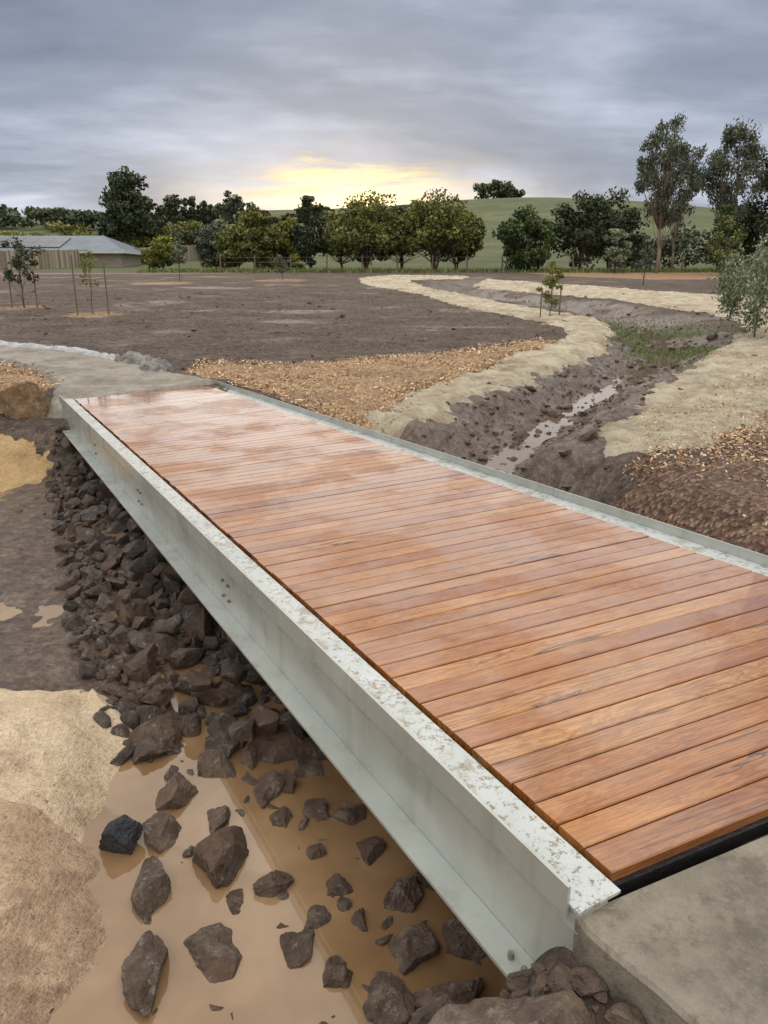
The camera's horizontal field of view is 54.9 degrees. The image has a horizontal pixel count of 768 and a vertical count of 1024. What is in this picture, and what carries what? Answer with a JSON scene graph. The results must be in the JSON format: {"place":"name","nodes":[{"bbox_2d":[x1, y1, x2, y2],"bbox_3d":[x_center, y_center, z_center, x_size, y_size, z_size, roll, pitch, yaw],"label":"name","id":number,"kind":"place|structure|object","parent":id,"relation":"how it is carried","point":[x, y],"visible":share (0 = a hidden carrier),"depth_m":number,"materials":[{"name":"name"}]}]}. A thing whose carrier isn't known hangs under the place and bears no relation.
{"place":"outdoors","nodes":[
{"label":"outdoors","id":0,"kind":"place"},
{"bbox_2d":[0,345,216,418],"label":"concrete path","id":1,"kind":"structure","parent":0,"point":[89,376],"depth_m":11.95,"materials":[{"name":"grey concrete"}]},
{"bbox_2d":[0,340,114,359],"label":"plastic sheet","id":2,"kind":"object","parent":1,"relation":"on","point":[83,351],"visible":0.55,"depth_m":14.58,"materials":[{"name":"white plastic"}]},
{"bbox_2d":[114,351,173,371],"bbox_3d":[-4.307,-2.674,13.274,1.000,0.315,2.304,-12,21,-32],"label":"rubble pile","id":3,"kind":"object","parent":1,"relation":"on","point":[147,363],"visible":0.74,"depth_m":13.11,"materials":[{"name":"grey stone"}]},
{"bbox_2d":[0,492,538,1023],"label":"muddy water","id":4,"kind":"structure","parent":0,"point":[266,984],"depth_m":3.05,"materials":[{"name":"brown liquid"}]},
{"bbox_2d":[99,814,142,854],"bbox_3d":[-1.208,1.473,3.381,0.174,0.165,0.163,4,18,13],"label":"plastic wrapped rock","id":5,"kind":"object","parent":4,"relation":"in","point":[121,834],"visible":1,"depth_m":3.33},
{"bbox_2d":[0,289,756,690],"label":"soil clods","id":6,"kind":"object","parent":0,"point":[588,435],"visible":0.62,"depth_m":11.71,"materials":[{"name":"brown soil"}]},
{"bbox_2d":[0,197,767,1023],"bbox_3d":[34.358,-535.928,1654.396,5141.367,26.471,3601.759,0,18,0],"label":"ground","id":7,"kind":"structure","parent":0,"point":[28,585],"depth_m":17.58,"materials":[{"name":"soil"}]},
{"bbox_2d":[7,269,12,307],"bbox_3d":[-12.596,-7.474,24.908,0.050,1.331,0.040,0,18,0],"label":"tree stake","id":8,"kind":"object","parent":7,"relation":"on","point":[10,293],"visible":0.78,"depth_m":24.92,"materials":[{"name":"wood"}]},
{"bbox_2d":[0,236,45,307],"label":"sapling","id":9,"kind":"object","parent":7,"relation":"on","point":[18,265],"visible":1,"depth_m":24.55,"materials":[{"name":"green plant"}]},
{"bbox_2d":[0,381,50,419],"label":"boulder","id":10,"kind":"object","parent":7,"relation":"on","point":[25,400],"visible":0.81,"depth_m":10.25,"materials":[{"name":"brown stone"}]},
{"bbox_2d":[0,434,53,491],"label":"jute matting","id":11,"kind":"object","parent":7,"relation":"on","point":[22,462],"visible":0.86,"depth_m":9.61,"materials":[{"name":"beige fabric"}]},
{"bbox_2d":[0,361,66,413],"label":"orange mulch bed","id":12,"kind":"object","parent":7,"relation":"on","point":[10,375],"visible":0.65,"depth_m":11.94,"materials":[{"name":"brown wood"}]},
{"bbox_2d":[32,270,37,307],"bbox_3d":[-11.796,-7.478,25.012,0.050,1.331,0.040,0,18,0],"label":"tree stake","id":13,"kind":"object","parent":7,"relation":"on","point":[35,292],"visible":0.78,"depth_m":25.01,"materials":[{"name":"wood"}]},
{"bbox_2d":[0,798,106,1023],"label":"jute matting","id":14,"kind":"object","parent":7,"relation":"on","point":[53,937],"visible":0.75,"depth_m":2.86,"materials":[{"name":"fabric"}]},
{"bbox_2d":[0,688,132,842],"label":"jute matting","id":15,"kind":"object","parent":7,"relation":"on","point":[60,751],"visible":0.63,"depth_m":3.78,"materials":[{"name":"fabric"}]},
{"bbox_2d":[70,255,77,314],"bbox_3d":[-9.296,-6.752,22.200,0.050,1.831,0.040,0,18,0],"label":"tree stake","id":16,"kind":"object","parent":7,"relation":"on","point":[74,285],"visible":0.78,"depth_m":22.17,"materials":[{"name":"brown wood"}]},
{"bbox_2d":[0,204,151,229],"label":"distant treeline","id":17,"kind":"object","parent":7,"relation":"on","point":[43,216],"visible":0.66,"depth_m":154.49,"materials":[{"name":"green plant"}]},
{"bbox_2d":[77,249,98,314],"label":"sapling","id":18,"kind":"object","parent":7,"relation":"on","point":[86,254],"visible":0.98,"depth_m":22.25,"materials":[{"name":"green plant"}]},
{"bbox_2d":[0,221,178,239],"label":"distant treeline","id":19,"kind":"object","parent":7,"relation":"on","point":[66,229],"visible":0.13,"depth_m":113.23,"materials":[{"name":"green plant"}]},
{"bbox_2d":[0,244,199,269],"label":"timber paling fence","id":20,"kind":"object","parent":7,"relation":"on","point":[52,259],"visible":0.35,"depth_m":78.74,"materials":[{"name":"brown wood"}]},
{"bbox_2d":[103,262,108,314],"bbox_3d":[-8.496,-6.772,22.613,0.050,1.631,0.040,0,18,0],"label":"tree stake","id":21,"kind":"object","parent":7,"relation":"on","point":[106,288],"visible":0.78,"depth_m":22.59,"materials":[{"name":"wood"}]},
{"bbox_2d":[78,251,141,254],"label":"gutter","id":22,"kind":"object","parent":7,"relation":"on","point":[129,252],"visible":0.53,"depth_m":81.08,"materials":[{"name":"grey metal"}]},
{"bbox_2d":[85,252,142,266],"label":"walls","id":23,"kind":"structure","parent":7,"relation":"on","point":[124,259],"depth_m":82.10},
{"bbox_2d":[0,236,140,252],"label":"roof","id":24,"kind":"structure","parent":23,"relation":"on","point":[96,243],"depth_m":83.71,"materials":[{"name":"metal"}]},
{"bbox_2d":[0,237,70,247],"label":"solar panels","id":25,"kind":"object","parent":24,"relation":"attached to","point":[47,242],"visible":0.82,"depth_m":84.04,"materials":[{"name":"glass"}]},
{"bbox_2d":[93,165,166,246],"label":"eucalyptus tree","id":26,"kind":"object","parent":7,"relation":"on","point":[130,213],"visible":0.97,"depth_m":98.27,"materials":[{"name":"green plant"}]},
{"bbox_2d":[114,216,176,247],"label":"broadleaf tree","id":27,"kind":"object","parent":7,"relation":"on","point":[145,241],"visible":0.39,"depth_m":101.20,"materials":[{"name":"green plant"}]},
{"bbox_2d":[140,234,180,269],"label":"broadleaf tree","id":28,"kind":"object","parent":7,"relation":"on","point":[162,248],"visible":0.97,"depth_m":61.64,"materials":[{"name":"green plant"}]},
{"bbox_2d":[161,194,186,229],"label":"eucalyptus tree","id":29,"kind":"object","parent":7,"relation":"on","point":[172,204],"visible":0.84,"depth_m":138.70,"materials":[{"name":"green plant"}]},
{"bbox_2d":[169,230,187,280],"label":"sapling","id":30,"kind":"object","parent":7,"relation":"on","point":[178,247],"visible":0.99,"depth_m":41.40,"materials":[{"name":"green plant"}]},
{"bbox_2d":[180,196,196,220],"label":"eucalyptus tree","id":31,"kind":"object","parent":7,"relation":"on","point":[190,212],"visible":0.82,"depth_m":140.55,"materials":[{"name":"green plant"}]},
{"bbox_2d":[172,219,210,245],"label":"broadleaf tree","id":32,"kind":"object","parent":7,"relation":"on","point":[185,228],"visible":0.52,"depth_m":104.89,"materials":[{"name":"green plant"}]},
{"bbox_2d":[194,200,213,224],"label":"eucalyptus tree","id":33,"kind":"object","parent":7,"relation":"on","point":[203,214],"visible":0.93,"depth_m":138.99,"materials":[{"name":"green plant"}]},
{"bbox_2d":[194,225,225,270],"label":"broadleaf tree","id":34,"kind":"object","parent":7,"relation":"on","point":[207,251],"visible":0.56,"depth_m":66.96,"materials":[{"name":"green plant"}]},
{"bbox_2d":[190,220,229,250],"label":"broadleaf tree","id":35,"kind":"object","parent":7,"relation":"on","point":[196,233],"visible":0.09,"depth_m":96.17,"materials":[{"name":"green plant"}]},
{"bbox_2d":[214,190,242,223],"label":"eucalyptus tree","id":36,"kind":"object","parent":7,"relation":"on","point":[230,206],"visible":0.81,"depth_m":138.33,"materials":[{"name":"green plant"}]},
{"bbox_2d":[212,224,249,268],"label":"broadleaf tree","id":37,"kind":"object","parent":7,"relation":"on","point":[222,248],"visible":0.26,"depth_m":61.67,"materials":[{"name":"green plant"}]},
{"bbox_2d":[232,202,261,226],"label":"eucalyptus tree","id":38,"kind":"object","parent":7,"relation":"on","point":[249,206],"visible":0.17,"depth_m":130.07,"materials":[{"name":"green plant"}]},
{"bbox_2d":[44,424,461,803],"bbox_3d":[-1.897,0.076,6.857,2.384,1.024,8.224,-9,20,-27],"label":"rock pile","id":39,"kind":"object","parent":7,"relation":"on","point":[273,735],"visible":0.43,"depth_m":5.10,"materials":[{"name":"grey stone"}]},
{"bbox_2d":[222,207,283,269],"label":"broadleaf tree","id":40,"kind":"object","parent":7,"relation":"on","point":[263,233],"visible":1,"depth_m":55.38,"materials":[{"name":"green plant"}]},
{"bbox_2d":[199,258,306,269],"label":"hedge row","id":41,"kind":"object","parent":7,"relation":"on","point":[298,264],"visible":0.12,"depth_m":75.18,"materials":[{"name":"green plant"}]},
{"bbox_2d":[250,221,271,268],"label":"broadleaf tree","id":42,"kind":"object","parent":7,"relation":"on","point":[264,264],"visible":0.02,"depth_m":68.08,"materials":[{"name":"green plant"}]},
{"bbox_2d":[49,680,486,1023],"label":"pool rocks","id":43,"kind":"object","parent":7,"relation":"on","point":[219,853],"visible":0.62,"depth_m":3.06,"materials":[{"name":"grey stone"}]},
{"bbox_2d":[272,254,290,279],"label":"sapling","id":44,"kind":"object","parent":7,"relation":"on","point":[285,264],"visible":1,"depth_m":42.62,"materials":[{"name":"green plant"}]},
{"bbox_2d":[266,215,308,265],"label":"broadleaf tree","id":45,"kind":"object","parent":7,"relation":"on","point":[288,240],"visible":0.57,"depth_m":57.72,"materials":[{"name":"green plant"}]},
{"bbox_2d":[168,200,423,224],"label":"distant treeline","id":46,"kind":"object","parent":7,"relation":"on","point":[402,208],"visible":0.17,"depth_m":169.32,"materials":[{"name":"green plant"}]},
{"bbox_2d":[289,195,327,268],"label":"conifer tree","id":47,"kind":"object","parent":7,"relation":"on","point":[306,237],"visible":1,"depth_m":56.73,"materials":[{"name":"green plant"}]},
{"bbox_2d":[314,209,369,268],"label":"broadleaf tree","id":48,"kind":"object","parent":7,"relation":"on","point":[331,215],"visible":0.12,"depth_m":59.22,"materials":[{"name":"green plant"}]},
{"bbox_2d":[321,190,412,268],"bbox_3d":[-1.095,-21.346,56.125,7.419,5.940,6.767,0,18,0],"label":"broadleaf tree","id":49,"kind":"object","parent":7,"relation":"on","point":[350,241],"visible":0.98,"depth_m":55.17,"materials":[{"name":"green plant"}]},
{"bbox_2d":[184,337,562,432],"bbox_3d":[1.194,-2.041,12.607,8.497,1.186,6.298,-8,19,-23],"label":"orange mulch bed","id":50,"kind":"object","parent":7,"relation":"on","point":[355,391],"visible":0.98,"depth_m":11.95,"materials":[{"name":"brown wood"}]},
{"bbox_2d":[372,208,442,268],"bbox_3d":[1.731,-21.481,58.302,6.157,4.863,5.818,15,23,40],"label":"broadleaf tree","id":51,"kind":"object","parent":7,"relation":"on","point":[401,261],"visible":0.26,"depth_m":57.33,"materials":[{"name":"green plant"}]},
{"bbox_2d":[59,380,767,977],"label":"timber footbridge","id":52,"kind":"object","parent":7,"relation":"on","point":[585,680],"visible":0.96,"depth_m":3.50,"materials":[{"name":"brown wood"}]},
{"bbox_2d":[395,187,474,268],"bbox_3d":[3.863,-21.382,56.092,6.099,6.038,6.658,0,18,0],"label":"broadleaf tree","id":53,"kind":"object","parent":7,"relation":"on","point":[442,225],"visible":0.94,"depth_m":54.54,"materials":[{"name":"green plant"}]},
{"bbox_2d":[137,267,763,382],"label":"grass","id":54,"kind":"structure","parent":7,"relation":"on","point":[450,270],"depth_m":53.87,"materials":[{"name":"green plant"}]},
{"bbox_2d":[436,208,486,268],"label":"broadleaf tree","id":55,"kind":"object","parent":7,"relation":"on","point":[477,238],"visible":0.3,"depth_m":59.26,"materials":[{"name":"green plant"}]},
{"bbox_2d":[219,255,746,272],"bbox_3d":[8.833,-18.226,54.547,41.780,1.468,1.290,0,18,0],"label":"post and wire fence","id":56,"kind":"object","parent":7,"relation":"on","point":[291,267],"visible":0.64,"depth_m":54.08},
{"bbox_2d":[473,179,525,198],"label":"distant tree clump","id":57,"kind":"object","parent":7,"relation":"on","point":[500,189],"visible":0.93,"depth_m":241.40,"materials":[{"name":"green plant"}]},
{"bbox_2d":[427,990,596,1023],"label":"boulder","id":58,"kind":"object","parent":7,"relation":"on","point":[565,1007],"visible":1,"depth_m":1.83,"materials":[{"name":"brown stone"}]},
{"bbox_2d":[491,204,559,270],"bbox_3d":[10.327,-20.107,54.450,4.782,4.850,4.908,0,18,0],"label":"wattle tree","id":59,"kind":"object","parent":7,"relation":"on","point":[523,251],"visible":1,"depth_m":53.74,"materials":[{"name":"green plant"}]},
{"bbox_2d":[539,289,542,316],"bbox_3d":[4.604,-6.055,21.686,0.050,0.931,0.040,0,18,0],"label":"tree stake","id":60,"kind":"object","parent":7,"relation":"on","point":[541,302],"visible":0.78,"depth_m":21.65,"materials":[{"name":"wood"}]},
{"bbox_2d":[535,260,564,315],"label":"sapling","id":61,"kind":"object","parent":7,"relation":"on","point":[551,282],"visible":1,"depth_m":21.59,"materials":[{"name":"green plant"}]},
{"bbox_2d":[558,290,561,314],"bbox_3d":[5.204,-6.149,21.866,0.050,0.931,0.040,0,18,0],"label":"tree stake","id":62,"kind":"object","parent":7,"relation":"on","point":[560,302],"visible":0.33,"depth_m":21.84,"materials":[{"name":"wood"}]},
{"bbox_2d":[500,962,644,1023],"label":"rubble","id":63,"kind":"object","parent":7,"relation":"on","point":[582,981],"visible":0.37,"depth_m":1.92,"materials":[{"name":"stone"}]},
{"bbox_2d":[408,994,458,1023],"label":"boulder","id":64,"kind":"object","parent":63,"relation":"on","point":[425,1014],"visible":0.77,"depth_m":2.13,"materials":[{"name":"brown stone"}]},
{"bbox_2d":[543,189,620,268],"bbox_3d":[14.799,-21.406,56.398,5.351,5.863,5.604,15,23,39],"label":"wattle tree","id":65,"kind":"object","parent":7,"relation":"on","point":[581,235],"visible":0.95,"depth_m":55.30,"materials":[{"name":"green plant"}]},
{"bbox_2d":[602,228,632,272],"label":"wattle tree","id":66,"kind":"object","parent":7,"relation":"on","point":[612,254],"visible":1,"depth_m":52.45,"materials":[{"name":"green plant"}]},
{"bbox_2d":[584,186,651,268],"bbox_3d":[18.423,-22.993,60.317,6.046,6.491,6.231,0,18,0],"label":"wattle tree","id":67,"kind":"object","parent":7,"relation":"on","point":[627,220],"visible":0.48,"depth_m":58.73,"materials":[{"name":"green plant"}]},
{"bbox_2d":[634,235,656,284],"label":"sapling","id":68,"kind":"object","parent":7,"relation":"on","point":[642,262],"visible":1,"depth_m":37.76,"materials":[{"name":"green plant"}]},
{"bbox_2d":[577,221,760,268],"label":"hedge row","id":69,"kind":"object","parent":7,"relation":"on","point":[681,243],"visible":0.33,"depth_m":67.42,"materials":[{"name":"green plant"}]},
{"bbox_2d":[632,111,707,272],"bbox_3d":[19.675,-22.198,51.851,5.375,10.481,5.181,0,18,0],"label":"eucalyptus tree","id":70,"kind":"object","parent":7,"relation":"on","point":[659,203],"visible":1,"depth_m":50.81,"materials":[{"name":"green plant"}]},
{"bbox_2d":[573,835,767,1023],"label":"concrete slab","id":71,"kind":"structure","parent":7,"relation":"on","point":[689,945],"depth_m":1.92,"materials":[{"name":"beige concrete"}]},
{"bbox_2d":[660,153,699,268],"bbox_3d":[22.044,-22.756,55.854,3.115,8.767,3.058,9,20,25],"label":"eucalyptus tree","id":72,"kind":"object","parent":7,"relation":"on","point":[682,163],"visible":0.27,"depth_m":55.72,"materials":[{"name":"green plant"}]},
{"bbox_2d":[613,409,767,555],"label":"dark mulch bed","id":73,"kind":"object","parent":7,"relation":"on","point":[710,493],"visible":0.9,"depth_m":6.29,"materials":[{"name":"brown wood"}]},
{"bbox_2d":[704,217,744,277],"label":"sapling","id":74,"kind":"object","parent":7,"relation":"on","point":[717,251],"visible":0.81,"depth_m":35.92,"materials":[{"name":"green plant"}]},
{"bbox_2d":[703,203,750,270],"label":"tree","id":75,"kind":"object","parent":7,"relation":"on","point":[728,208],"visible":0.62,"depth_m":48.37,"materials":[{"name":"green plant"}]},
{"bbox_2d":[693,115,767,271],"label":"eucalyptus tree","id":76,"kind":"object","parent":7,"relation":"on","point":[723,165],"visible":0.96,"depth_m":51.84,"materials":[{"name":"green plant"}]},
{"bbox_2d":[695,203,767,268],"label":"wattle tree","id":77,"kind":"object","parent":7,"relation":"on","point":[749,242],"visible":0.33,"depth_m":55.66,"materials":[{"name":"green plant"}]},
{"bbox_2d":[706,232,767,337],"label":"weeping tree","id":78,"kind":"object","parent":7,"relation":"on","point":[736,290],"visible":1,"depth_m":16.46,"materials":[{"name":"green plant"}]},
{"bbox_2d":[735,153,767,252],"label":"eucalyptus tree","id":79,"kind":"object","parent":7,"relation":"on","point":[757,219],"visible":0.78,"depth_m":52.90,"materials":[{"name":"green plant"}]},
{"bbox_2d":[748,265,766,304],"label":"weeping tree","id":80,"kind":"object","parent":7,"relation":"on","point":[759,283],"visible":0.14,"depth_m":17.65,"materials":[{"name":"green plant"}]},
{"bbox_2d":[0,0,767,215],"label":"sky","id":81,"kind":"structure","parent":0,"point":[272,104],"materials":[{"name":"grey"}]},
{"bbox_2d":[358,275,616,438],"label":"sand path","id":82,"kind":"structure","parent":0,"point":[575,347],"depth_m":13.80,"materials":[{"name":"beige sand"}]},
{"bbox_2d":[481,328,674,473],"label":"stream water","id":83,"kind":"structure","parent":0,"point":[531,441],"depth_m":11.37,"materials":[{"name":"grey liquid"}]},
{"bbox_2d":[473,279,767,457],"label":"sand path","id":84,"kind":"structure","parent":0,"point":[718,396],"depth_m":10.77,"materials":[{"name":"beige sand"}]}
]}

